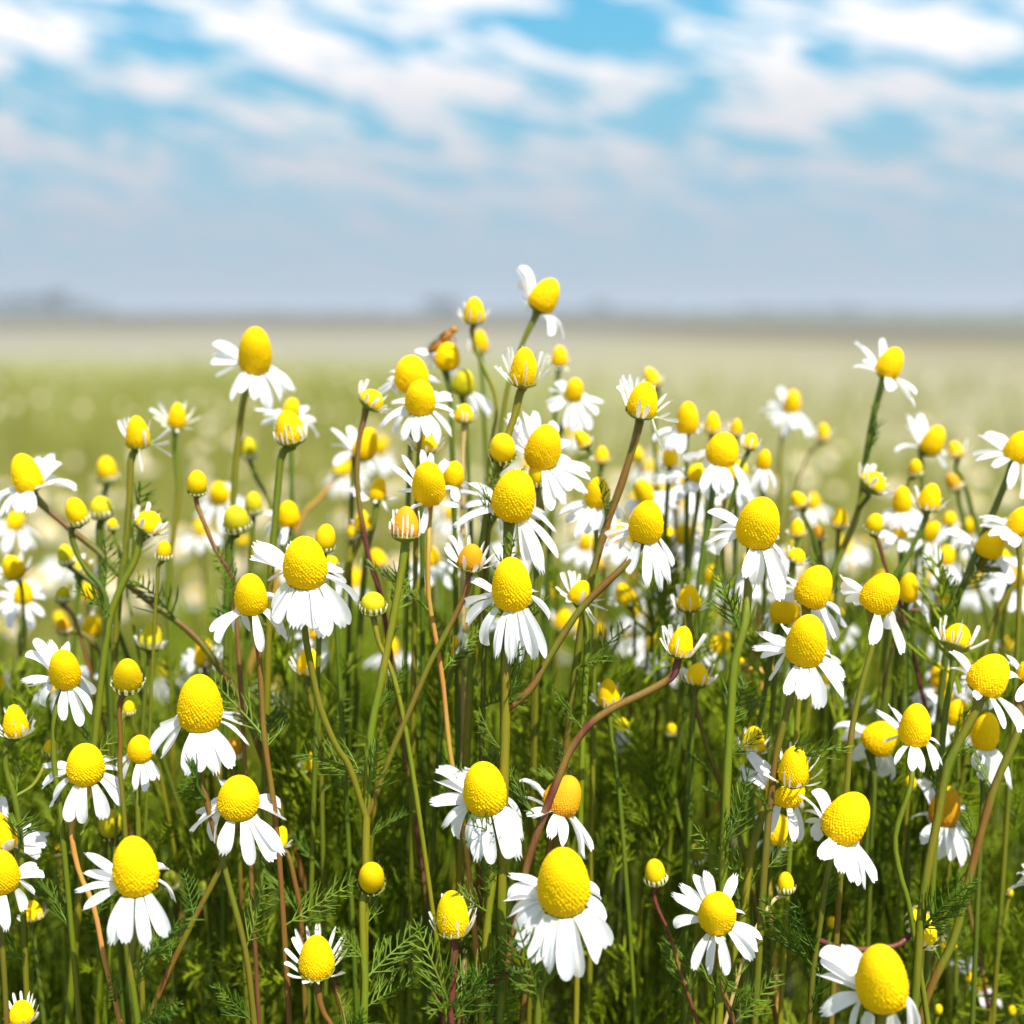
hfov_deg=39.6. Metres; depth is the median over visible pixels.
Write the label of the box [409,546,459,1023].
chamomile flower
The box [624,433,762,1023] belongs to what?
chamomile flower
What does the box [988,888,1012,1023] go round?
chamomile bud
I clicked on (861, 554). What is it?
chamomile flower
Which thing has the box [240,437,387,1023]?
chamomile bud
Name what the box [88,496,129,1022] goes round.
chamomile bud
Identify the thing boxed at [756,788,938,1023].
chamomile flower
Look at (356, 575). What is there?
chamomile flower
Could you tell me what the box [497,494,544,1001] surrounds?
chamomile flower
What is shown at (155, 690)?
chamomile flower
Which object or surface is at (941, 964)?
chamomile flower
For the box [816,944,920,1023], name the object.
chamomile flower
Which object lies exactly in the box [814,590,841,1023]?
chamomile flower
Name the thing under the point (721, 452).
chamomile flower
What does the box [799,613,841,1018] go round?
chamomile flower
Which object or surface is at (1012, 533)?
chamomile flower
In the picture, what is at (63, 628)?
chamomile bud
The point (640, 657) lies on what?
chamomile flower
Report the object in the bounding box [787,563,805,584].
chamomile flower
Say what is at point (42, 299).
distant tree
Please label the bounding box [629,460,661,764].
chamomile flower
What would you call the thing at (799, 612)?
chamomile flower
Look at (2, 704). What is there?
chamomile flower
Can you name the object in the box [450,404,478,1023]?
chamomile flower
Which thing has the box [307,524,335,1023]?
chamomile bud
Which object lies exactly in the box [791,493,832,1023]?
chamomile flower
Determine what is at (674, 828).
chamomile bud
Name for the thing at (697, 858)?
chamomile bud
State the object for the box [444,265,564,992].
chamomile flower
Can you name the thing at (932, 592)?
chamomile flower
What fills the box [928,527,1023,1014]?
chamomile flower
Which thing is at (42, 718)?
chamomile bud
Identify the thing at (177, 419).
chamomile flower
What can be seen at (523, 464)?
chamomile flower
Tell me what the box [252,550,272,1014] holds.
chamomile bud
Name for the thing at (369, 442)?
chamomile flower
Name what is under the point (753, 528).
chamomile flower
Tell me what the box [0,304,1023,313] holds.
hedgerow
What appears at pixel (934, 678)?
chamomile flower
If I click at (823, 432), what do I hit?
chamomile flower
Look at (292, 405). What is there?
chamomile flower
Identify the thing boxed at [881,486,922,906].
chamomile flower
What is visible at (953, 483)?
chamomile bud
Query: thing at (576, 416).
chamomile flower
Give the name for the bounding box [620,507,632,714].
chamomile flower
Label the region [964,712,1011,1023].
chamomile flower
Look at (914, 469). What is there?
chamomile bud
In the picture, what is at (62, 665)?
chamomile flower
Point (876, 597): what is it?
chamomile flower
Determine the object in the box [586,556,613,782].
chamomile flower
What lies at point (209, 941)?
chamomile bud
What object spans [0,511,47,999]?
chamomile flower
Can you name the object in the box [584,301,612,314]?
distant tree
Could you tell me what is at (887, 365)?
chamomile flower
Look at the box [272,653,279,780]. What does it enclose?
chamomile bud
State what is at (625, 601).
chamomile flower
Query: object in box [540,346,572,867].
chamomile flower
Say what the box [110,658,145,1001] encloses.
chamomile bud
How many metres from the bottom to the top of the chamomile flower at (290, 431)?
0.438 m
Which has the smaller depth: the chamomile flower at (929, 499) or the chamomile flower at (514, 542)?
the chamomile flower at (929, 499)
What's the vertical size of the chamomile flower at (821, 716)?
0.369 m
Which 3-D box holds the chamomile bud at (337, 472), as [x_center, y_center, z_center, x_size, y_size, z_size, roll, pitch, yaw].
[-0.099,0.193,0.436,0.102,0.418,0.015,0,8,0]
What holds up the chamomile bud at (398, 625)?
on the ground
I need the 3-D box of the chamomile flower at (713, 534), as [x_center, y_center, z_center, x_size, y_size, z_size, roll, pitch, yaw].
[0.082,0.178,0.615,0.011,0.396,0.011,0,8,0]
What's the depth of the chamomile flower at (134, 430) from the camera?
0.34 m
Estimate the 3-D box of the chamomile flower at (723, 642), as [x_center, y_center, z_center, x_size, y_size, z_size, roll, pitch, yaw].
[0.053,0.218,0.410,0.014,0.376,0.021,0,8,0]
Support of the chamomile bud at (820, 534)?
on the ground
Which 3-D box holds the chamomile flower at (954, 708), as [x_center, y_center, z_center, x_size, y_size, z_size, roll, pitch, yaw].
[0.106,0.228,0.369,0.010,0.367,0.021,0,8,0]
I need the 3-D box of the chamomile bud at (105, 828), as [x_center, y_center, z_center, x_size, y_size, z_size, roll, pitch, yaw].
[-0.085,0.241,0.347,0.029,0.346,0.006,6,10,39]
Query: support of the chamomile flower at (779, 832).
on the ground
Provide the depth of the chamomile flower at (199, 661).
0.37 m
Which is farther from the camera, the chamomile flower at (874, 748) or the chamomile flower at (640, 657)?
the chamomile flower at (640, 657)
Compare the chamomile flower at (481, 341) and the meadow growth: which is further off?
the meadow growth
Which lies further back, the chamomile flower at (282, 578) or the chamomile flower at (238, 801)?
the chamomile flower at (282, 578)
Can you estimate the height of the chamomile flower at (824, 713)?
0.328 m
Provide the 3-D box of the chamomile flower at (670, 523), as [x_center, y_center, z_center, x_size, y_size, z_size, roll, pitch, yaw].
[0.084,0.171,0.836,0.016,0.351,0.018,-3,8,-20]
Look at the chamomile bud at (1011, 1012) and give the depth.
0.35 m
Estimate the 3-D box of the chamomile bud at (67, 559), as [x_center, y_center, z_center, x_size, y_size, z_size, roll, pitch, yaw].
[-0.061,0.209,0.369,0.100,0.405,0.014,0,8,1]
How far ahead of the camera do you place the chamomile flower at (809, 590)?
0.32 m
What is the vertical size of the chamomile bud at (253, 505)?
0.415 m
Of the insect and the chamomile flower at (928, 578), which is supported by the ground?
the chamomile flower at (928, 578)
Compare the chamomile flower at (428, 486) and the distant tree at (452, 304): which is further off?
the distant tree at (452, 304)
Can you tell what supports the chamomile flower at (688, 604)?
on the ground
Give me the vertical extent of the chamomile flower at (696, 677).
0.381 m
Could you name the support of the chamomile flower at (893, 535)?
on the ground
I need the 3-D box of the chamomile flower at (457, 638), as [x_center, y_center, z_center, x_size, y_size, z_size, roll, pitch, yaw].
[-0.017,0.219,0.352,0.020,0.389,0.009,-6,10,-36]
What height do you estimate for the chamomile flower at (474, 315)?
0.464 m
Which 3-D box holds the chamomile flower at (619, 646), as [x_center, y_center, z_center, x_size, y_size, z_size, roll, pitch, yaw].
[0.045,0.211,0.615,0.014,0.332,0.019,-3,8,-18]
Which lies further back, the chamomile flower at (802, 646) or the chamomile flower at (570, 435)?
the chamomile flower at (570, 435)
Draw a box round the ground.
[0,313,1023,1023]
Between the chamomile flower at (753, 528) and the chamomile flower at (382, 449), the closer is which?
the chamomile flower at (753, 528)
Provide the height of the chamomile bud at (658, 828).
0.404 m
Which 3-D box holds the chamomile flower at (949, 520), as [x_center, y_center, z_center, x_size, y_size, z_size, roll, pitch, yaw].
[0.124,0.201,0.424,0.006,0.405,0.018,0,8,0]
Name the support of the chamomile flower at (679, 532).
on the ground
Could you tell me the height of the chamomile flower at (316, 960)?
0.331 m
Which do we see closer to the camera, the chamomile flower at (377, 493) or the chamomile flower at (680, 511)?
the chamomile flower at (377, 493)
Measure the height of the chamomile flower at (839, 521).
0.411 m
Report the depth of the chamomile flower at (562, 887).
0.28 m
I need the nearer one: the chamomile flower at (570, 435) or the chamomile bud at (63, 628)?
the chamomile bud at (63, 628)
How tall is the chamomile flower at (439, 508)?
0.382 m
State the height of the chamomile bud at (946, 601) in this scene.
0.393 m
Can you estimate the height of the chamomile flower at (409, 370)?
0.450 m
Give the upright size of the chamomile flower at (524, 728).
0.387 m
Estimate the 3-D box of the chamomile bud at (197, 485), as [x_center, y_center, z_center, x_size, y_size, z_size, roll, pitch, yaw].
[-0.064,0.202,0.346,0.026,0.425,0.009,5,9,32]
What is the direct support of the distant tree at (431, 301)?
on the ground
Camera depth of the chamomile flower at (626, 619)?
0.50 m
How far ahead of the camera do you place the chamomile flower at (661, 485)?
0.53 m
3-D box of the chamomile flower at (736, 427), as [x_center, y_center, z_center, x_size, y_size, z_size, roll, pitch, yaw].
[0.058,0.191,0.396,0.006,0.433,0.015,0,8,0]
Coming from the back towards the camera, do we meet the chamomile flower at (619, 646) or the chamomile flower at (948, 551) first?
the chamomile flower at (619, 646)
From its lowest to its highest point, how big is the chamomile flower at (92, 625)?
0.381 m
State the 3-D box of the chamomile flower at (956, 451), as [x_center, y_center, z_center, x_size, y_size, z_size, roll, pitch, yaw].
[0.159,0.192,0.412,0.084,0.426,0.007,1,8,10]
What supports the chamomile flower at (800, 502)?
on the ground
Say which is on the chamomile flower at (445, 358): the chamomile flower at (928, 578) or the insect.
the insect
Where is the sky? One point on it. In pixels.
(156, 155)
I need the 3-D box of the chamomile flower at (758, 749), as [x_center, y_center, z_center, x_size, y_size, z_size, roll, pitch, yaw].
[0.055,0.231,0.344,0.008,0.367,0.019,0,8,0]
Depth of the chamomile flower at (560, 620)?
0.41 m
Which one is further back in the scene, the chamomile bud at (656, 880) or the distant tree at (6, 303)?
the distant tree at (6, 303)
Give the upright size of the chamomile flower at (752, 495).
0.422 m
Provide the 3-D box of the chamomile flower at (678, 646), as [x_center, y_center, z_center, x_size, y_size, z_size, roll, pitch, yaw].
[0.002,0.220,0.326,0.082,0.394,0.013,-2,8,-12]
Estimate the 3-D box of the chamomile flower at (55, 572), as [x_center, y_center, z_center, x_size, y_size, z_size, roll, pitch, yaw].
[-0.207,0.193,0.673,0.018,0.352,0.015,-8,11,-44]
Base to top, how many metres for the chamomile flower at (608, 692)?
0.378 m
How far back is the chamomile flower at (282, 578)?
0.40 m
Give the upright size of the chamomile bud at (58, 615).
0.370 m
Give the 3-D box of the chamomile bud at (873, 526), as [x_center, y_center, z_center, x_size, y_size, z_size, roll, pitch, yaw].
[0.121,0.206,0.360,0.077,0.413,0.007,1,8,9]
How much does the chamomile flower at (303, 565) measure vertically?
0.419 m
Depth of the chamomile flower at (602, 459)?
0.38 m
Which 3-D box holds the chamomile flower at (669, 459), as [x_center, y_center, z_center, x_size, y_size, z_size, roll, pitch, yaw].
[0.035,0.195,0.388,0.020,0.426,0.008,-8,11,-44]
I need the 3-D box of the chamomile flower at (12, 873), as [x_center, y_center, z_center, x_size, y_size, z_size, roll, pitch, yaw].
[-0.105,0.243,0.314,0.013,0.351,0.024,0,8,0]
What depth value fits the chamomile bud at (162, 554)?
0.33 m
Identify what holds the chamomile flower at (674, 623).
on the ground
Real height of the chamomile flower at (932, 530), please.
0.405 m
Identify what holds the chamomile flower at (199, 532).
on the ground
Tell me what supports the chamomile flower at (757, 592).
on the ground
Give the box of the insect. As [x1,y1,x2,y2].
[427,326,457,353]
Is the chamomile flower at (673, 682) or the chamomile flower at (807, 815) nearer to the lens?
the chamomile flower at (673, 682)
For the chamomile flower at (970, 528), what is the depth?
0.46 m
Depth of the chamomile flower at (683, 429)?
0.35 m
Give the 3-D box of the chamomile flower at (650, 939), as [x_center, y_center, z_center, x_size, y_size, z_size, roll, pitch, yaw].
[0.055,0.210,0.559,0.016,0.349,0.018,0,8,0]
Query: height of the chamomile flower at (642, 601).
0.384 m
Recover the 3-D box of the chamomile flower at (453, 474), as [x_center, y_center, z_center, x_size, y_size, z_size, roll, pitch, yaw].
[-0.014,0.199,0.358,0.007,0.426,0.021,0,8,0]
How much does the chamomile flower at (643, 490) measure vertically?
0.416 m
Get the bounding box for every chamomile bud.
[40,686,73,1009]
[53,585,171,1015]
[53,611,88,1022]
[54,844,68,1008]
[55,618,241,1023]
[57,544,244,1019]
[65,497,142,1023]
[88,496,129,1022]
[89,456,119,1021]
[97,809,133,1023]
[104,701,135,1023]
[105,518,205,1023]
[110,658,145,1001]
[138,540,172,1008]
[155,463,345,1023]
[161,870,178,1023]
[186,470,260,1023]
[196,881,218,1023]
[219,505,252,1023]
[227,737,250,1023]
[235,491,263,1020]
[237,535,258,941]
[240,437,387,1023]
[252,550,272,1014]
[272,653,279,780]
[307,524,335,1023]
[311,525,359,998]
[327,556,358,1023]
[331,862,427,1023]
[358,617,400,1013]
[359,592,446,1023]
[425,529,433,977]
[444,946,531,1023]
[473,433,529,1023]
[528,467,546,842]
[582,734,586,1005]
[624,492,637,974]
[625,446,644,989]
[637,550,643,912]
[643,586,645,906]
[643,859,699,1023]
[654,535,671,1010]
[663,722,677,1021]
[671,498,683,1007]
[691,842,707,1023]
[702,586,715,1006]
[709,504,718,1006]
[723,872,795,1023]
[739,657,778,1012]
[813,525,870,945]
[818,916,834,1023]
[836,593,949,992]
[849,535,872,1010]
[861,521,887,1005]
[863,513,989,1017]
[870,459,923,1018]
[889,776,916,1015]
[934,1004,941,1023]
[945,473,1023,785]
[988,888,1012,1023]
[1008,1005,1015,1023]
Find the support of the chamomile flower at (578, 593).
on the ground
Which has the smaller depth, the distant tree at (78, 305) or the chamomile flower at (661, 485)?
the chamomile flower at (661, 485)
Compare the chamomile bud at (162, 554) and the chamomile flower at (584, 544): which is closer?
the chamomile bud at (162, 554)
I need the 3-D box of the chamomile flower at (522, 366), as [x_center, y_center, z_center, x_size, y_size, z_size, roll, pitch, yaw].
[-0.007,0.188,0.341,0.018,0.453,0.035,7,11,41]
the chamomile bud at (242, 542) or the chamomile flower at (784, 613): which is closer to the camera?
the chamomile flower at (784, 613)
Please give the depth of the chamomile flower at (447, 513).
0.53 m
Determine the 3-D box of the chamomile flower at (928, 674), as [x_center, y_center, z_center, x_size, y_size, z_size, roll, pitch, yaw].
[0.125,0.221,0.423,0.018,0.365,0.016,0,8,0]
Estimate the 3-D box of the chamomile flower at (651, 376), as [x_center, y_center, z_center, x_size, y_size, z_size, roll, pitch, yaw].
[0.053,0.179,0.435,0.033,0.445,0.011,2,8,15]
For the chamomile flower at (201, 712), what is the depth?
0.30 m
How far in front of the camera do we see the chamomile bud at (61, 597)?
0.35 m
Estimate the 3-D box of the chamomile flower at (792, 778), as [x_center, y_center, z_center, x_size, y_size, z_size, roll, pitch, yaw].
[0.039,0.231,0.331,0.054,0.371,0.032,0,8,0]
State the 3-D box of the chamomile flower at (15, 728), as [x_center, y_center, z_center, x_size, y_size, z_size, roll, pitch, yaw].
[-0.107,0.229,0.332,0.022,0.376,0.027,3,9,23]
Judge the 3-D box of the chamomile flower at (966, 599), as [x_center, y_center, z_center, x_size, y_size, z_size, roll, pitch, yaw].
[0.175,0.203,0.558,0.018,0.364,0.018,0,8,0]
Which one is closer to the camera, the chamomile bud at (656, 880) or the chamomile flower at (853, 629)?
the chamomile bud at (656, 880)
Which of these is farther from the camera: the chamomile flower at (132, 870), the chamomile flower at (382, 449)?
the chamomile flower at (382, 449)
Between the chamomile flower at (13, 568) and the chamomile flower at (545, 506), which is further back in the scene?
the chamomile flower at (545, 506)
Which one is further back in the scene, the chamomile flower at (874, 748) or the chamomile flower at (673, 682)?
the chamomile flower at (673, 682)
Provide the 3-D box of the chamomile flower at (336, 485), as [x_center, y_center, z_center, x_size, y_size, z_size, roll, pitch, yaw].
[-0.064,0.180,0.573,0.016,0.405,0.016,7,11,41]
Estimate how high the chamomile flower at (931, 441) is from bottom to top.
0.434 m
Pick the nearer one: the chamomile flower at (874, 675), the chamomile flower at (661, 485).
the chamomile flower at (874, 675)
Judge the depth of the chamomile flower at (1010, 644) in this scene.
0.45 m
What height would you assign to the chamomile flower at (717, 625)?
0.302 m
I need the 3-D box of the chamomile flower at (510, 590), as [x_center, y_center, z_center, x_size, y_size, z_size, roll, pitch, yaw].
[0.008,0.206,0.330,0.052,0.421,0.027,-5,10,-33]
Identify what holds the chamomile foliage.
on the ground
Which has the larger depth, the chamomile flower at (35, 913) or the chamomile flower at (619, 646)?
the chamomile flower at (619, 646)
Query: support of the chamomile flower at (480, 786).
on the ground
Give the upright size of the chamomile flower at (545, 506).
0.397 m
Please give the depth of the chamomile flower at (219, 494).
0.42 m
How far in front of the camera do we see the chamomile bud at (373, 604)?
0.31 m
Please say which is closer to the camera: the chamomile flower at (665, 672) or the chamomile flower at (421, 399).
the chamomile flower at (421, 399)
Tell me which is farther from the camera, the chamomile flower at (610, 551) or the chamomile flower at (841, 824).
the chamomile flower at (610, 551)
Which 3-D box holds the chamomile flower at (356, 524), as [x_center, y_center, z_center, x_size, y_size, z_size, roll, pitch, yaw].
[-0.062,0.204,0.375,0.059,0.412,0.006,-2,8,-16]
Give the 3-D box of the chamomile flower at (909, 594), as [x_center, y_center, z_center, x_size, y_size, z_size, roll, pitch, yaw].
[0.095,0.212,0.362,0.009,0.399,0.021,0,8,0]
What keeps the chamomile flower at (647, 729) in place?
on the ground
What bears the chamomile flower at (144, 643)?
on the ground
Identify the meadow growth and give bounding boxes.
[0,356,1023,832]
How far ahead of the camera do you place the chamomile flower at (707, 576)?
0.46 m
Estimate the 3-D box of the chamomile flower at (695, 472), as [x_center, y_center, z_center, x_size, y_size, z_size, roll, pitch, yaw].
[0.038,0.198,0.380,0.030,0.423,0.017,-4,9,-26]
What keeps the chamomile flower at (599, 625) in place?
on the ground
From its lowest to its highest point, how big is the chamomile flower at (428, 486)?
0.430 m
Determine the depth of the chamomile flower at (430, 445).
0.33 m
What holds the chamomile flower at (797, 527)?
on the ground
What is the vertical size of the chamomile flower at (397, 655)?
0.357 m
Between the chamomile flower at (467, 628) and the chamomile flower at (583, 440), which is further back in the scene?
the chamomile flower at (467, 628)
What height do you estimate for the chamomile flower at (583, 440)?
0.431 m
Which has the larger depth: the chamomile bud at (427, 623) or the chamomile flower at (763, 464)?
the chamomile bud at (427, 623)
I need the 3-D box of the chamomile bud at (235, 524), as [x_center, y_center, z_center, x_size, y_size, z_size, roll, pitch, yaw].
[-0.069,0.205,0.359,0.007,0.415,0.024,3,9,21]
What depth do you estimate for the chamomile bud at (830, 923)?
0.34 m
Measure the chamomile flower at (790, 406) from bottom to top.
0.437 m
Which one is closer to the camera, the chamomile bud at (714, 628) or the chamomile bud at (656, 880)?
the chamomile bud at (656, 880)
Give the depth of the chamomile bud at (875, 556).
0.54 m
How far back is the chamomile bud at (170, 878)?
0.35 m
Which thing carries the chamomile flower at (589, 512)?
on the ground
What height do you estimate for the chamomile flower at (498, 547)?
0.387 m
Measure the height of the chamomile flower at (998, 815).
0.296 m
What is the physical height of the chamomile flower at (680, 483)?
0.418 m
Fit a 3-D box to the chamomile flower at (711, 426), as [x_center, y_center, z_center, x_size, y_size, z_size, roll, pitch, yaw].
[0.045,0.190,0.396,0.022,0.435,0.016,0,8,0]
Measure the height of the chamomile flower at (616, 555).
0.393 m
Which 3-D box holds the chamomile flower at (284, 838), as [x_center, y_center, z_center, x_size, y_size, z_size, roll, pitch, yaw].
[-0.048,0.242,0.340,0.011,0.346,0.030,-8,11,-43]
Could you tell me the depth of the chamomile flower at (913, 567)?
0.41 m
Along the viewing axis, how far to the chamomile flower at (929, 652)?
0.49 m
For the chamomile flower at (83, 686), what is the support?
on the ground
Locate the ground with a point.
(822, 347)
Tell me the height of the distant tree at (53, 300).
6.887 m
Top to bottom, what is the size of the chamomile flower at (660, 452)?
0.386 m
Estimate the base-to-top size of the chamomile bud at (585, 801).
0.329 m
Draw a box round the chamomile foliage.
[0,514,1023,1023]
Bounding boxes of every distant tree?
[0,297,23,314]
[5,293,50,314]
[24,291,67,314]
[32,288,70,314]
[63,299,99,314]
[419,297,448,314]
[439,298,463,314]
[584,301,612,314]
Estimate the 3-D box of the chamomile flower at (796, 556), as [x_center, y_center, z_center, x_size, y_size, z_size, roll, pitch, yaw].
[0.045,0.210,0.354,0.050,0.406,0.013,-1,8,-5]
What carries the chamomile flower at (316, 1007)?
on the ground
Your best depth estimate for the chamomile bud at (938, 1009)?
0.34 m
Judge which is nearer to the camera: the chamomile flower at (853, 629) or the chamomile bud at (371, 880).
the chamomile bud at (371, 880)
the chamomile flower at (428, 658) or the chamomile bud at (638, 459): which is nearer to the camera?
the chamomile bud at (638, 459)
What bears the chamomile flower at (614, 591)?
on the ground
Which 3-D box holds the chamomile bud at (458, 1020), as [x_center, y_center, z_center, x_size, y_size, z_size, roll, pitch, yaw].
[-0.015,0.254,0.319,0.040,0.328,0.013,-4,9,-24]
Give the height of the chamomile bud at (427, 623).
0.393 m
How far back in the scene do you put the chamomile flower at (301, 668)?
0.33 m
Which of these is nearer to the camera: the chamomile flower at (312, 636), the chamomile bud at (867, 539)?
the chamomile flower at (312, 636)
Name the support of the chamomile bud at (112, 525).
on the ground
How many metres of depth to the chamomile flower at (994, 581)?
0.37 m
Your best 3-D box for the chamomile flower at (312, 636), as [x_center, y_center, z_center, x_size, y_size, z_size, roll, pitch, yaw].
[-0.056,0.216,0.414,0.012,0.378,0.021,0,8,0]
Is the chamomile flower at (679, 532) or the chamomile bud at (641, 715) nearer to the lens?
the chamomile flower at (679, 532)
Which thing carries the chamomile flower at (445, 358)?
on the ground
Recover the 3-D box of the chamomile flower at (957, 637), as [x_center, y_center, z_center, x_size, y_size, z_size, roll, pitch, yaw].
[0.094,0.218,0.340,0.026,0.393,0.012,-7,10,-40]
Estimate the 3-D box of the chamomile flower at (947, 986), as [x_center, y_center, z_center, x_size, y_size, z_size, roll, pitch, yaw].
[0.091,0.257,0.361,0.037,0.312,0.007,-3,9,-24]
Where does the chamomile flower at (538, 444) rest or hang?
on the ground
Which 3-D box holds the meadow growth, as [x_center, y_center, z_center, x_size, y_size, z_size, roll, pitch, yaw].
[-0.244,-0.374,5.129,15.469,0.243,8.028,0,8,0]
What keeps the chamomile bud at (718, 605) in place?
on the ground
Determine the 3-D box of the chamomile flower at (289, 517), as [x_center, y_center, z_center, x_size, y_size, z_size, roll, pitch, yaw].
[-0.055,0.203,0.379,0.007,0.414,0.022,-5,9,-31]
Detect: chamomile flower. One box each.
[0,453,358,1022]
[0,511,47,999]
[0,551,40,1022]
[0,579,45,1021]
[0,669,23,995]
[0,704,60,1002]
[0,796,49,859]
[0,850,44,1023]
[9,991,38,1023]
[17,900,48,1023]
[21,638,117,1023]
[34,667,97,1023]
[40,556,86,962]
[42,743,126,1023]
[50,502,170,1023]
[61,554,97,1023]
[71,582,105,936]
[73,416,171,1023]
[75,836,204,1023]
[78,610,113,1021]
[116,735,159,1023]
[126,622,167,1023]
[144,775,285,1023]
[149,401,201,1023]
[149,674,278,1023]
[153,667,187,937]
[179,519,225,884]
[181,637,222,892]
[182,643,221,995]
[194,482,244,1023]
[207,410,307,1023]
[209,573,359,1023]
[211,327,295,1023]
[238,611,250,945]
[250,506,497,1001]
[251,826,336,1023]
[256,398,318,1023]
[256,681,284,743]
[265,500,305,934]
[268,647,384,1023]
[270,510,372,1023]
[275,567,311,1010]
[284,923,371,1023]
[285,627,327,901]
[298,752,318,1023]
[325,460,367,905]
[331,426,377,930]
[335,568,367,866]
[339,477,396,1023]
[354,379,444,1023]
[360,437,394,1016]
[362,549,392,962]
[364,639,410,938]
[365,450,479,1000]
[378,355,440,1023]
[379,380,454,1023]
[407,433,445,1023]
[407,890,503,1023]
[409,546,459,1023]
[412,430,593,1022]
[415,342,466,1015]
[418,581,429,833]
[425,624,468,1023]
[429,761,523,1023]
[432,498,459,971]
[432,506,467,852]
[443,458,468,1003]
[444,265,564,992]
[444,345,554,1023]
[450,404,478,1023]
[452,369,492,1013]
[452,469,557,1019]
[457,297,497,760]
[459,609,481,991]
[462,500,674,1023]
[467,330,496,905]
[489,619,519,1020]
[491,543,531,1023]
[491,553,521,994]
[493,624,706,1022]
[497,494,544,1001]
[498,521,532,872]
[498,847,612,1023]
[504,411,589,1023]
[505,459,529,1018]
[514,523,518,1023]
[518,775,593,1023]
[519,378,602,1012]
[520,600,532,991]
[526,489,546,1018]
[530,571,630,1023]
[532,374,678,1023]
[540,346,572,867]
[541,581,569,1023]
[551,609,577,1023]
[557,477,622,1023]
[560,533,606,1016]
[562,427,575,838]
[564,446,612,1023]
[571,618,579,990]
[583,618,611,1022]
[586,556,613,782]
[589,679,637,1023]
[590,520,631,1015]
[606,544,622,980]
[608,583,644,1015]
[610,628,636,1013]
[611,573,641,598]
[611,718,629,1023]
[612,536,643,1019]
[618,603,652,972]
[619,633,664,979]
[620,479,677,975]
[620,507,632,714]
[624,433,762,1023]
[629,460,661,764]
[636,583,682,980]
[640,448,676,1023]
[640,617,656,970]
[643,544,650,908]
[644,367,702,1023]
[648,478,664,947]
[648,658,690,1002]
[651,448,664,471]
[651,475,703,681]
[651,526,695,981]
[653,401,699,944]
[657,463,729,1019]
[659,741,822,1023]
[661,568,682,932]
[662,514,672,527]
[667,500,692,988]
[668,614,707,771]
[669,524,715,996]
[670,583,713,1023]
[671,870,785,1023]
[672,412,724,1015]
[675,432,750,1023]
[680,557,698,571]
[680,661,781,1023]
[690,566,730,996]
[701,632,730,1021]
[702,423,835,871]
[705,497,788,1023]
[705,504,715,827]
[709,545,808,1022]
[710,611,729,812]
[715,460,757,972]
[723,419,745,1018]
[729,553,788,1023]
[736,726,771,1023]
[749,338,916,1023]
[749,599,796,1018]
[749,814,787,1023]
[751,614,854,1023]
[752,449,775,1023]
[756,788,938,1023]
[758,518,807,1022]
[761,387,812,996]
[767,565,846,1023]
[767,601,801,1017]
[773,542,806,1023]
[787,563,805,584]
[789,491,891,943]
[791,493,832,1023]
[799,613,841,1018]
[802,670,810,1021]
[812,672,851,1021]
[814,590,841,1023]
[816,610,858,1022]
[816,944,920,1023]
[817,507,848,1023]
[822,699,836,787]
[824,538,868,782]
[828,573,905,1023]
[834,721,897,1015]
[849,483,947,1018]
[867,571,895,776]
[875,703,942,1023]
[879,510,909,938]
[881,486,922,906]
[895,413,946,846]
[898,521,941,957]
[899,507,933,1020]
[899,573,929,1023]
[906,686,954,731]
[908,577,944,971]
[910,431,1023,997]
[910,573,935,977]
[911,650,1023,1023]
[911,778,970,1005]
[912,663,968,710]
[913,655,1023,1023]
[915,545,963,893]
[916,632,942,876]
[923,615,988,1023]
[926,661,985,1013]
[926,690,969,1023]
[927,564,945,762]
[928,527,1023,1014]
[930,518,976,1018]
[938,512,959,1020]
[940,935,956,1023]
[942,439,1023,738]
[950,958,1001,1023]
[952,574,999,1002]
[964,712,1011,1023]
[969,549,1023,1022]
[978,507,1023,1023]
[979,568,1023,1014]
[983,638,1014,950]
[987,653,1021,1014]
[1006,864,1023,894]
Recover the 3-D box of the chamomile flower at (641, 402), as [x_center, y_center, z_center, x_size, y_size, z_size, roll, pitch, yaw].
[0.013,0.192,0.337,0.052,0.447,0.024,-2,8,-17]
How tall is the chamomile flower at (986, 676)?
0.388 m
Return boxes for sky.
[0,0,1023,312]
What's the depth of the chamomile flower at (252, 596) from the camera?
0.31 m
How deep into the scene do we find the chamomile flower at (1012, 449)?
0.34 m
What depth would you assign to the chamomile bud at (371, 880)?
0.30 m
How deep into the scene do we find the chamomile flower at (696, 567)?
0.56 m
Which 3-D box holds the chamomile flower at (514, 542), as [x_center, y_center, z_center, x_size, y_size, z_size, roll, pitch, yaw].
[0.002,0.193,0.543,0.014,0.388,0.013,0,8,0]
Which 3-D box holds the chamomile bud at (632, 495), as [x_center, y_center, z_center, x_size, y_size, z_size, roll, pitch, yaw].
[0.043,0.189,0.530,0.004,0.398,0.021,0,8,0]
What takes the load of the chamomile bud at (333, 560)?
on the ground
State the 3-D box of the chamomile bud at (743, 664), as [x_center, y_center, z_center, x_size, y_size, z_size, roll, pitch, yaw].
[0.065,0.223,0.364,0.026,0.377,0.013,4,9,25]
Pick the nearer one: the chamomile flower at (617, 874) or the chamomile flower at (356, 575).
the chamomile flower at (617, 874)
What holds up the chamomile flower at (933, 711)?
on the ground
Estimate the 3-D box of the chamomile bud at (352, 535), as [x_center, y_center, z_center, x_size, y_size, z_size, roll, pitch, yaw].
[-0.053,0.206,0.376,0.033,0.408,0.007,-3,8,-20]
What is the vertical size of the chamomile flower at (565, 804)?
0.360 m

